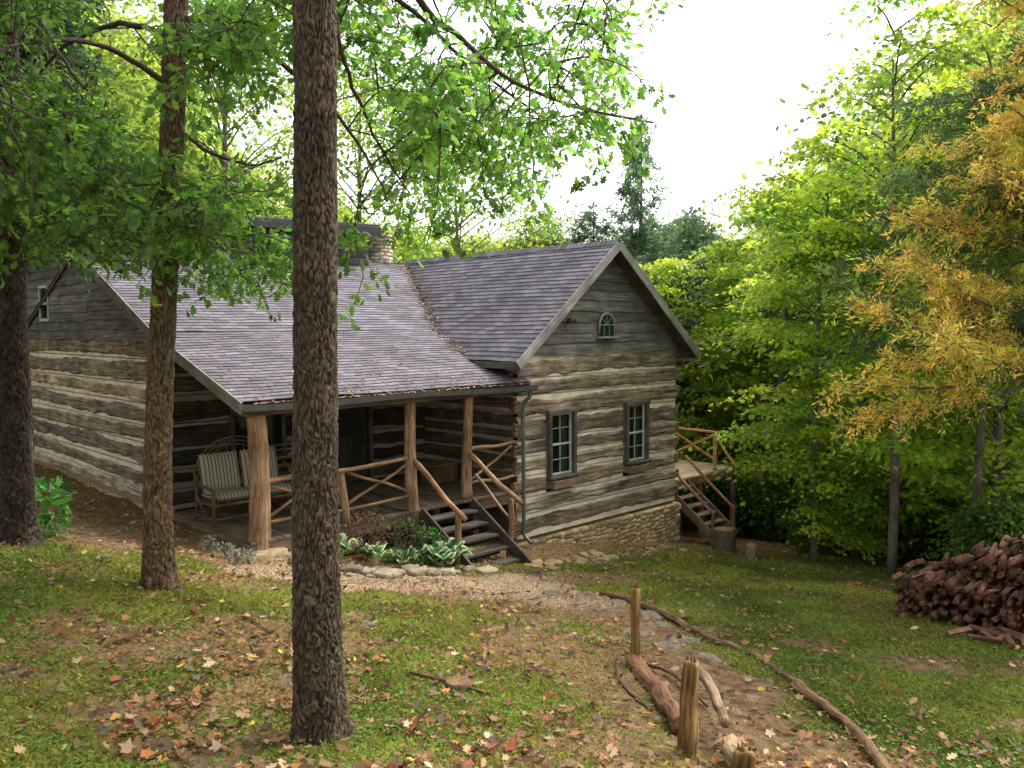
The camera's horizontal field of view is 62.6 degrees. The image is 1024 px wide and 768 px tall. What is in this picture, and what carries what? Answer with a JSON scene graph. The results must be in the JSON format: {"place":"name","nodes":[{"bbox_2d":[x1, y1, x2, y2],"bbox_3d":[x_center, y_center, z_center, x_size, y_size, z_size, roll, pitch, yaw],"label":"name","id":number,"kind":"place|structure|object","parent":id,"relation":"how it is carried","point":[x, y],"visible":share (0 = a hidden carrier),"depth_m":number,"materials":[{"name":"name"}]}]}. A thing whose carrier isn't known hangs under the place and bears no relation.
{"place":"outdoors","nodes":[
{"label":"outdoors","id":0,"kind":"place"},
{"bbox_2d":[192,551,646,612],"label":"gravel path","id":1,"kind":"structure","parent":0,"point":[559,597],"depth_m":13.11,"materials":[{"name":"beige gravel"}]},
{"bbox_2d":[0,402,1023,767],"bbox_3d":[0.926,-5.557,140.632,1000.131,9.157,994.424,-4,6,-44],"label":"ground","id":2,"kind":"structure","parent":0,"point":[752,732],"depth_m":8.20,"materials":[{"name":"brown soil"}]},
{"bbox_2d":[38,519,69,539],"bbox_3d":[-6.388,2.008,11.463,0.655,0.342,0.657,-4,6,-44],"label":"leafy perennial","id":3,"kind":"object","parent":2,"relation":"on","point":[45,535],"visible":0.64,"depth_m":11.49,"materials":[{"name":"green plant"}]},
{"bbox_2d":[34,476,77,528],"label":"broadleaf sapling","id":4,"kind":"object","parent":2,"relation":"on","point":[42,485],"visible":0.74,"depth_m":12.76,"materials":[{"name":"green plant"}]},
{"bbox_2d":[21,2,137,245],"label":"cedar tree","id":5,"kind":"object","parent":2,"relation":"on","point":[125,130],"depth_m":13.09,"materials":[{"name":"green plant"}]},
{"bbox_2d":[20,10,147,278],"bbox_3d":[-9.732,-4.432,14.400,6.612,13.492,6.090,1,4,21],"label":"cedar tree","id":6,"kind":"object","parent":2,"relation":"on","point":[68,85],"visible":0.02,"depth_m":14.25,"materials":[{"name":"green plant"}]},
{"bbox_2d":[29,3,194,181],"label":"oak tree","id":7,"kind":"object","parent":2,"relation":"on","point":[120,67],"visible":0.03,"depth_m":28.29,"materials":[{"name":"green plant"}]},
{"bbox_2d":[18,0,250,482],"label":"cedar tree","id":8,"kind":"object","parent":2,"relation":"on","point":[71,52],"visible":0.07,"depth_m":13.89,"materials":[{"name":"green plant"}]},
{"bbox_2d":[0,0,292,547],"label":"oak tree","id":9,"kind":"object","parent":2,"relation":"on","point":[18,514],"visible":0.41,"depth_m":9.90,"materials":[{"name":"green plant"}]},
{"bbox_2d":[26,0,277,197],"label":"oak tree","id":10,"kind":"object","parent":2,"relation":"on","point":[126,3],"visible":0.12,"depth_m":32.61,"materials":[{"name":"green plant"}]},
{"bbox_2d":[198,534,218,552],"bbox_3d":[-4.688,2.456,12.946,0.373,0.293,0.348,-4,6,-44],"label":"silver lambs ear","id":11,"kind":"object","parent":2,"relation":"on","point":[210,542],"visible":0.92,"depth_m":12.95},
{"bbox_2d":[214,541,235,558],"bbox_3d":[-4.333,2.518,12.765,0.337,0.274,0.332,2,5,29],"label":"silver lambs ear","id":12,"kind":"object","parent":2,"relation":"on","point":[223,548],"visible":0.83,"depth_m":12.73},
{"bbox_2d":[225,547,249,564],"bbox_3d":[-4.078,2.573,12.500,0.347,0.295,0.341,-4,6,-44],"label":"silver lambs ear","id":13,"kind":"object","parent":2,"relation":"on","point":[237,561],"visible":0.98,"depth_m":12.49},
{"bbox_2d":[71,0,409,222],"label":"oak tree","id":14,"kind":"object","parent":2,"relation":"on","point":[225,132],"visible":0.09,"depth_m":28.41,"materials":[{"name":"green plant"}]},
{"bbox_2d":[238,547,257,564],"bbox_3d":[-3.981,2.607,12.705,0.315,0.288,0.347,0,4,0],"label":"silver lambs ear","id":15,"kind":"object","parent":2,"relation":"on","point":[247,560],"visible":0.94,"depth_m":12.69},
{"bbox_2d":[0,0,661,591],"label":"oak tree","id":16,"kind":"object","parent":2,"relation":"on","point":[176,228],"visible":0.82,"depth_m":8.00,"materials":[{"name":"green plant"}]},
{"bbox_2d":[0,0,685,745],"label":"oak tree","id":17,"kind":"object","parent":2,"relation":"on","point":[320,710],"visible":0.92,"depth_m":6.60,"materials":[{"name":"green plant"}]},
{"bbox_2d":[339,533,357,557],"bbox_3d":[-2.938,2.741,14.069,0.606,0.409,0.654,-4,6,-44],"label":"hosta plant","id":18,"kind":"object","parent":2,"relation":"on","point":[344,547],"visible":0.24,"depth_m":14.09,"materials":[{"name":"green plant"}]},
{"bbox_2d":[199,26,511,258],"bbox_3d":[-5.696,-4.648,31.634,12.298,17.750,11.746,-1,4,-11],"label":"oak tree","id":19,"kind":"object","parent":2,"relation":"on","point":[354,145],"visible":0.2,"depth_m":30.28,"materials":[{"name":"green plant"}]},
{"bbox_2d":[26,205,700,566],"bbox_3d":[-3.618,0.271,21.209,12.672,9.050,13.830,-4,6,-44],"label":"log cabin","id":20,"kind":"object","parent":2,"relation":"on","point":[534,392],"visible":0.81,"depth_m":18.44,"materials":[{"name":"grey wood"}]},
{"bbox_2d":[193,435,291,527],"bbox_3d":[-4.819,1.700,15.340,1.998,1.442,1.044,-4,6,-44],"label":"garden bench","id":21,"kind":"object","parent":20,"relation":"on","point":[218,473],"visible":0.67,"depth_m":15.19,"materials":[{"name":"fabric"}]},
{"bbox_2d":[268,442,291,504],"bbox_3d":[-4.311,1.767,16.548,0.590,1.127,0.958,-4,6,-44],"label":"rocking chair","id":22,"kind":"object","parent":20,"relation":"on","point":[283,457],"visible":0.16,"depth_m":16.75,"materials":[{"name":"brown wood"}]},
{"bbox_2d":[38,285,655,489],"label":"windows and door","id":23,"kind":"structure","parent":20,"relation":"in","point":[561,452],"depth_m":18.73,"materials":[{"name":"paint"}]},
{"bbox_2d":[421,459,458,485],"bbox_3d":[-1.593,1.937,18.395,0.710,0.459,0.505,-4,6,-44],"label":"wooden chest","id":24,"kind":"object","parent":20,"relation":"on","point":[442,471],"visible":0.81,"depth_m":18.23,"materials":[{"name":"brown wood"}]},
{"bbox_2d":[342,507,390,556],"bbox_3d":[-2.586,2.607,14.809,0.911,0.890,0.894,-4,6,-44],"label":"flowering shrub","id":25,"kind":"object","parent":2,"relation":"on","point":[357,519],"visible":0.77,"depth_m":14.72,"materials":[{"name":"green plant"}]},
{"bbox_2d":[356,619,376,627],"bbox_3d":[-1.584,2.604,9.102,0.262,0.064,0.165,-2,4,-26],"label":"field stone","id":26,"kind":"object","parent":2,"relation":"on","point":[370,623],"visible":0.52,"depth_m":9.07,"materials":[{"name":"beige stone"}]},
{"bbox_2d":[358,541,391,560],"bbox_3d":[-2.349,2.853,14.356,0.623,0.319,0.518,1,4,23],"label":"hosta plant","id":27,"kind":"object","parent":2,"relation":"on","point":[376,550],"visible":1,"depth_m":14.30,"materials":[{"name":"green plant"}]},
{"bbox_2d":[381,546,407,564],"bbox_3d":[-2.046,2.959,14.481,0.483,0.340,0.485,-4,6,-44],"label":"leafy perennial","id":28,"kind":"object","parent":2,"relation":"on","point":[391,558],"visible":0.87,"depth_m":14.43,"materials":[{"name":"green plant"}]},
{"bbox_2d":[392,546,417,563],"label":"hosta plant","id":29,"kind":"object","parent":2,"relation":"on","point":[410,551],"visible":0.94,"depth_m":14.49,"materials":[{"name":"green plant"}]},
{"bbox_2d":[385,516,431,551],"bbox_3d":[-1.877,2.751,15.180,0.849,0.775,0.835,-4,6,-44],"label":"flowering shrub","id":30,"kind":"object","parent":2,"relation":"on","point":[406,523],"visible":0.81,"depth_m":15.11,"materials":[{"name":"green plant"}]},
{"bbox_2d":[410,549,430,565],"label":"leafy perennial","id":31,"kind":"object","parent":2,"relation":"on","point":[423,557],"visible":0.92,"depth_m":14.50,"materials":[{"name":"green plant"}]},
{"bbox_2d":[411,526,447,561],"bbox_3d":[-1.470,2.893,15.132,0.692,0.696,0.712,-4,6,-44],"label":"leafy perennial","id":32,"kind":"object","parent":2,"relation":"on","point":[434,535],"visible":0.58,"depth_m":15.09,"materials":[{"name":"green plant"}]},
{"bbox_2d":[419,537,472,566],"bbox_3d":[-1.155,2.975,14.794,0.906,0.423,0.862,-4,6,-44],"label":"hosta plant","id":33,"kind":"object","parent":2,"relation":"on","point":[446,551],"visible":1,"depth_m":14.66,"materials":[{"name":"green plant"}]},
{"bbox_2d":[445,675,471,691],"bbox_3d":[-0.451,2.587,7.096,0.277,0.184,0.279,-4,6,-44],"label":"tree stump","id":34,"kind":"object","parent":2,"relation":"on","point":[461,682],"visible":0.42,"depth_m":7.05,"materials":[{"name":"brown wood"}]},
{"bbox_2d":[0,527,921,767],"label":"fallen sticks","id":35,"kind":"object","parent":2,"relation":"on","point":[440,679],"visible":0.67,"depth_m":7.45,"materials":[{"name":"brown wood"}]},
{"bbox_2d":[371,122,594,263],"bbox_3d":[-1.757,-2.754,30.836,9.776,14.657,10.170,1,4,21],"label":"oak tree","id":36,"kind":"object","parent":2,"relation":"on","point":[457,225],"visible":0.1,"depth_m":30.77,"materials":[{"name":"green plant"}]},
{"bbox_2d":[287,545,687,578],"bbox_3d":[0.564,3.372,16.002,9.652,1.571,1.880,-4,5,-39],"label":"rock border","id":37,"kind":"object","parent":2,"relation":"on","point":[416,570],"visible":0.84,"depth_m":14.58,"materials":[{"name":"stone"}]},
{"bbox_2d":[0,464,1023,767],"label":"grass","id":38,"kind":"structure","parent":2,"relation":"on","point":[808,582],"depth_m":8.37,"materials":[{"name":"green plant"}]},
{"bbox_2d":[0,460,1023,767],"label":"fallen leaves","id":39,"kind":"object","parent":2,"relation":"on","point":[154,720],"visible":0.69,"depth_m":6.91,"materials":[{"name":"brown plant"}]},
{"bbox_2d":[0,511,1023,767],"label":"ground weeds","id":40,"kind":"object","parent":2,"relation":"on","point":[128,763],"visible":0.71,"depth_m":7.08,"materials":[{"name":"green plant"}]},
{"bbox_2d":[499,568,542,579],"bbox_3d":[0.143,3.327,14.718,0.761,0.057,0.650,0,4,0],"label":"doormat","id":41,"kind":"object","parent":2,"relation":"on","point":[532,572],"visible":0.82,"depth_m":14.87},
{"bbox_2d":[28,0,1023,482],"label":"background forest","id":42,"kind":"object","parent":2,"relation":"on","point":[760,232],"visible":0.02,"depth_m":39.07,"materials":[{"name":"green plant"}]},
{"bbox_2d":[29,354,1023,593],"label":"undergrowth","id":43,"kind":"object","parent":2,"relation":"on","point":[759,515],"visible":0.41,"depth_m":21.54,"materials":[{"name":"green plant"}]},
{"bbox_2d":[468,200,587,249],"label":"oak tree","id":44,"kind":"object","parent":2,"relation":"on","point":[529,231],"visible":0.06,"depth_m":34.74,"materials":[{"name":"green plant"}]},
{"bbox_2d":[528,223,574,245],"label":"tree","id":45,"kind":"object","parent":2,"relation":"on","point":[558,243],"visible":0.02,"depth_m":34.14,"materials":[{"name":"green plant"}]},
{"bbox_2d":[558,201,631,245],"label":"pine tree","id":46,"kind":"object","parent":2,"relation":"on","point":[602,229],"visible":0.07,"depth_m":35.40,"materials":[{"name":"green plant"}]},
{"bbox_2d":[542,590,721,675],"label":"flagstones","id":47,"kind":"object","parent":2,"relation":"on","point":[715,658],"visible":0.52,"depth_m":10.93,"materials":[{"name":"stone"}]},
{"bbox_2d":[606,112,689,381],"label":"pine tree","id":48,"kind":"object","parent":2,"relation":"on","point":[635,243],"visible":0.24,"depth_m":37.26,"materials":[{"name":"green plant"}]},
{"bbox_2d":[615,654,740,766],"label":"fallen fence rails","id":49,"kind":"object","parent":2,"relation":"on","point":[665,702],"visible":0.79,"depth_m":7.18,"materials":[{"name":"brown wood"}]},
{"bbox_2d":[636,248,742,461],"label":"tree","id":50,"kind":"object","parent":2,"relation":"on","point":[681,384],"visible":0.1,"depth_m":32.40,"materials":[{"name":"green plant"}]},
{"bbox_2d":[630,581,755,767],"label":"fence posts","id":51,"kind":"object","parent":2,"relation":"on","point":[688,736],"visible":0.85,"depth_m":6.14,"materials":[{"name":"brown wood"}]},
{"bbox_2d":[657,208,747,455],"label":"pine tree","id":52,"kind":"object","parent":2,"relation":"on","point":[704,216],"depth_m":39.16,"materials":[{"name":"green plant"}]},
{"bbox_2d":[673,427,738,544],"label":"side deck","id":53,"kind":"structure","parent":2,"relation":"on","point":[692,474],"depth_m":23.26,"materials":[{"name":"brown wood"}]},
{"bbox_2d":[657,204,770,464],"bbox_3d":[7.416,-0.684,34.109,7.481,12.947,7.494,1,4,21],"label":"pine tree","id":54,"kind":"object","parent":2,"relation":"on","point":[691,243],"visible":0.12,"depth_m":33.24,"materials":[{"name":"green plant"}]},
{"bbox_2d":[638,251,808,483],"bbox_3d":[6.491,0.340,30.858,8.152,10.396,7.687,-2,4,-27],"label":"maple tree","id":55,"kind":"object","parent":2,"relation":"on","point":[666,267],"visible":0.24,"depth_m":29.84,"materials":[{"name":"green plant"}]},
{"bbox_2d":[712,526,736,552],"bbox_3d":[5.182,3.847,20.526,0.655,0.654,0.674,-4,6,-44],"label":"tree stump","id":56,"kind":"object","parent":2,"relation":"on","point":[724,538],"visible":0.85,"depth_m":20.31,"materials":[{"name":"brown wood"}]},
{"bbox_2d":[599,590,890,767],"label":"log edging","id":57,"kind":"object","parent":2,"relation":"on","point":[875,755],"visible":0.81,"depth_m":8.12,"materials":[{"name":"brown wood"}]},
{"bbox_2d":[745,543,756,559],"bbox_3d":[5.478,3.897,19.323,0.302,0.454,0.293,-4,6,-44],"label":"tree stump","id":58,"kind":"object","parent":2,"relation":"on","point":[750,550],"visible":0.74,"depth_m":19.22,"materials":[{"name":"brown wood"}]},
{"bbox_2d":[676,184,901,498],"bbox_3d":[9.281,-0.587,28.733,9.065,12.366,9.861,3,5,38],"label":"maple tree","id":59,"kind":"object","parent":2,"relation":"on","point":[713,337],"visible":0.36,"depth_m":28.07,"materials":[{"name":"green plant"}]},
{"bbox_2d":[707,137,921,562],"bbox_3d":[6.962,-0.612,19.138,5.457,10.029,4.501,-1,4,-3],"label":"slender maple tree","id":60,"kind":"object","parent":2,"relation":"on","point":[770,287],"visible":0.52,"depth_m":18.83,"materials":[{"name":"green plant"}]},
{"bbox_2d":[737,222,946,481],"bbox_3d":[12.451,-0.196,32.387,8.604,12.642,10.155,-1,4,-6],"label":"maple tree","id":61,"kind":"object","parent":2,"relation":"on","point":[794,315],"visible":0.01,"depth_m":31.52,"materials":[{"name":"green plant"}]},
{"bbox_2d":[768,443,918,564],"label":"maple sapling","id":62,"kind":"object","parent":2,"relation":"on","point":[851,522],"visible":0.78,"depth_m":18.76,"materials":[{"name":"green plant"}]},
{"bbox_2d":[681,142,1023,560],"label":"maple tree","id":63,"kind":"object","parent":2,"relation":"on","point":[799,427],"visible":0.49,"depth_m":19.48,"materials":[{"name":"green plant"}]},
{"bbox_2d":[755,0,1020,574],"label":"slender maple tree","id":64,"kind":"object","parent":2,"relation":"on","point":[929,13],"visible":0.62,"depth_m":17.06,"materials":[{"name":"green plant"}]},
{"bbox_2d":[792,416,989,562],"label":"maple sapling","id":65,"kind":"object","parent":2,"relation":"on","point":[915,504],"visible":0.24,"depth_m":19.81,"materials":[{"name":"green plant"}]},
{"bbox_2d":[795,407,990,548],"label":"maple sapling","id":66,"kind":"object","parent":2,"relation":"on","point":[912,530],"visible":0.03,"depth_m":21.02,"materials":[{"name":"green plant"}]},
{"bbox_2d":[767,79,1023,543],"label":"maple tree","id":67,"kind":"object","parent":2,"relation":"on","point":[997,452],"visible":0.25,"depth_m":16.96,"materials":[{"name":"green plant"}]},
{"bbox_2d":[778,154,1023,524],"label":"maple tree","id":68,"kind":"object","parent":2,"relation":"on","point":[971,435],"visible":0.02,"depth_m":23.46,"materials":[{"name":"green plant"}]},
{"bbox_2d":[807,23,1023,452],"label":"tree","id":69,"kind":"object","parent":2,"relation":"on","point":[981,296],"visible":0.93,"depth_m":11.35,"materials":[{"name":"yellow plant"}]},
{"bbox_2d":[826,0,1023,382],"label":"tree","id":70,"kind":"object","parent":2,"relation":"on","point":[983,85],"visible":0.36,"depth_m":13.25,"materials":[{"name":"green plant"}]},
{"bbox_2d":[834,0,1023,536],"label":"slender maple tree","id":71,"kind":"object","parent":2,"relation":"on","point":[980,433],"visible":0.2,"depth_m":16.16,"materials":[{"name":"green plant"}]},
{"bbox_2d":[883,227,1023,510],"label":"maple tree","id":72,"kind":"object","parent":2,"relation":"on","point":[1009,415],"visible":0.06,"depth_m":21.19,"materials":[{"name":"green plant"}]},
{"bbox_2d":[891,534,1023,648],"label":"firewood pile","id":73,"kind":"object","parent":2,"relation":"on","point":[928,594],"visible":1,"depth_m":11.48,"materials":[{"name":"brown wood"}]},
{"bbox_2d":[84,0,1001,258],"label":"sky","id":74,"kind":"structure","parent":0,"point":[734,60],"materials":[{"name":"white"}]}
]}

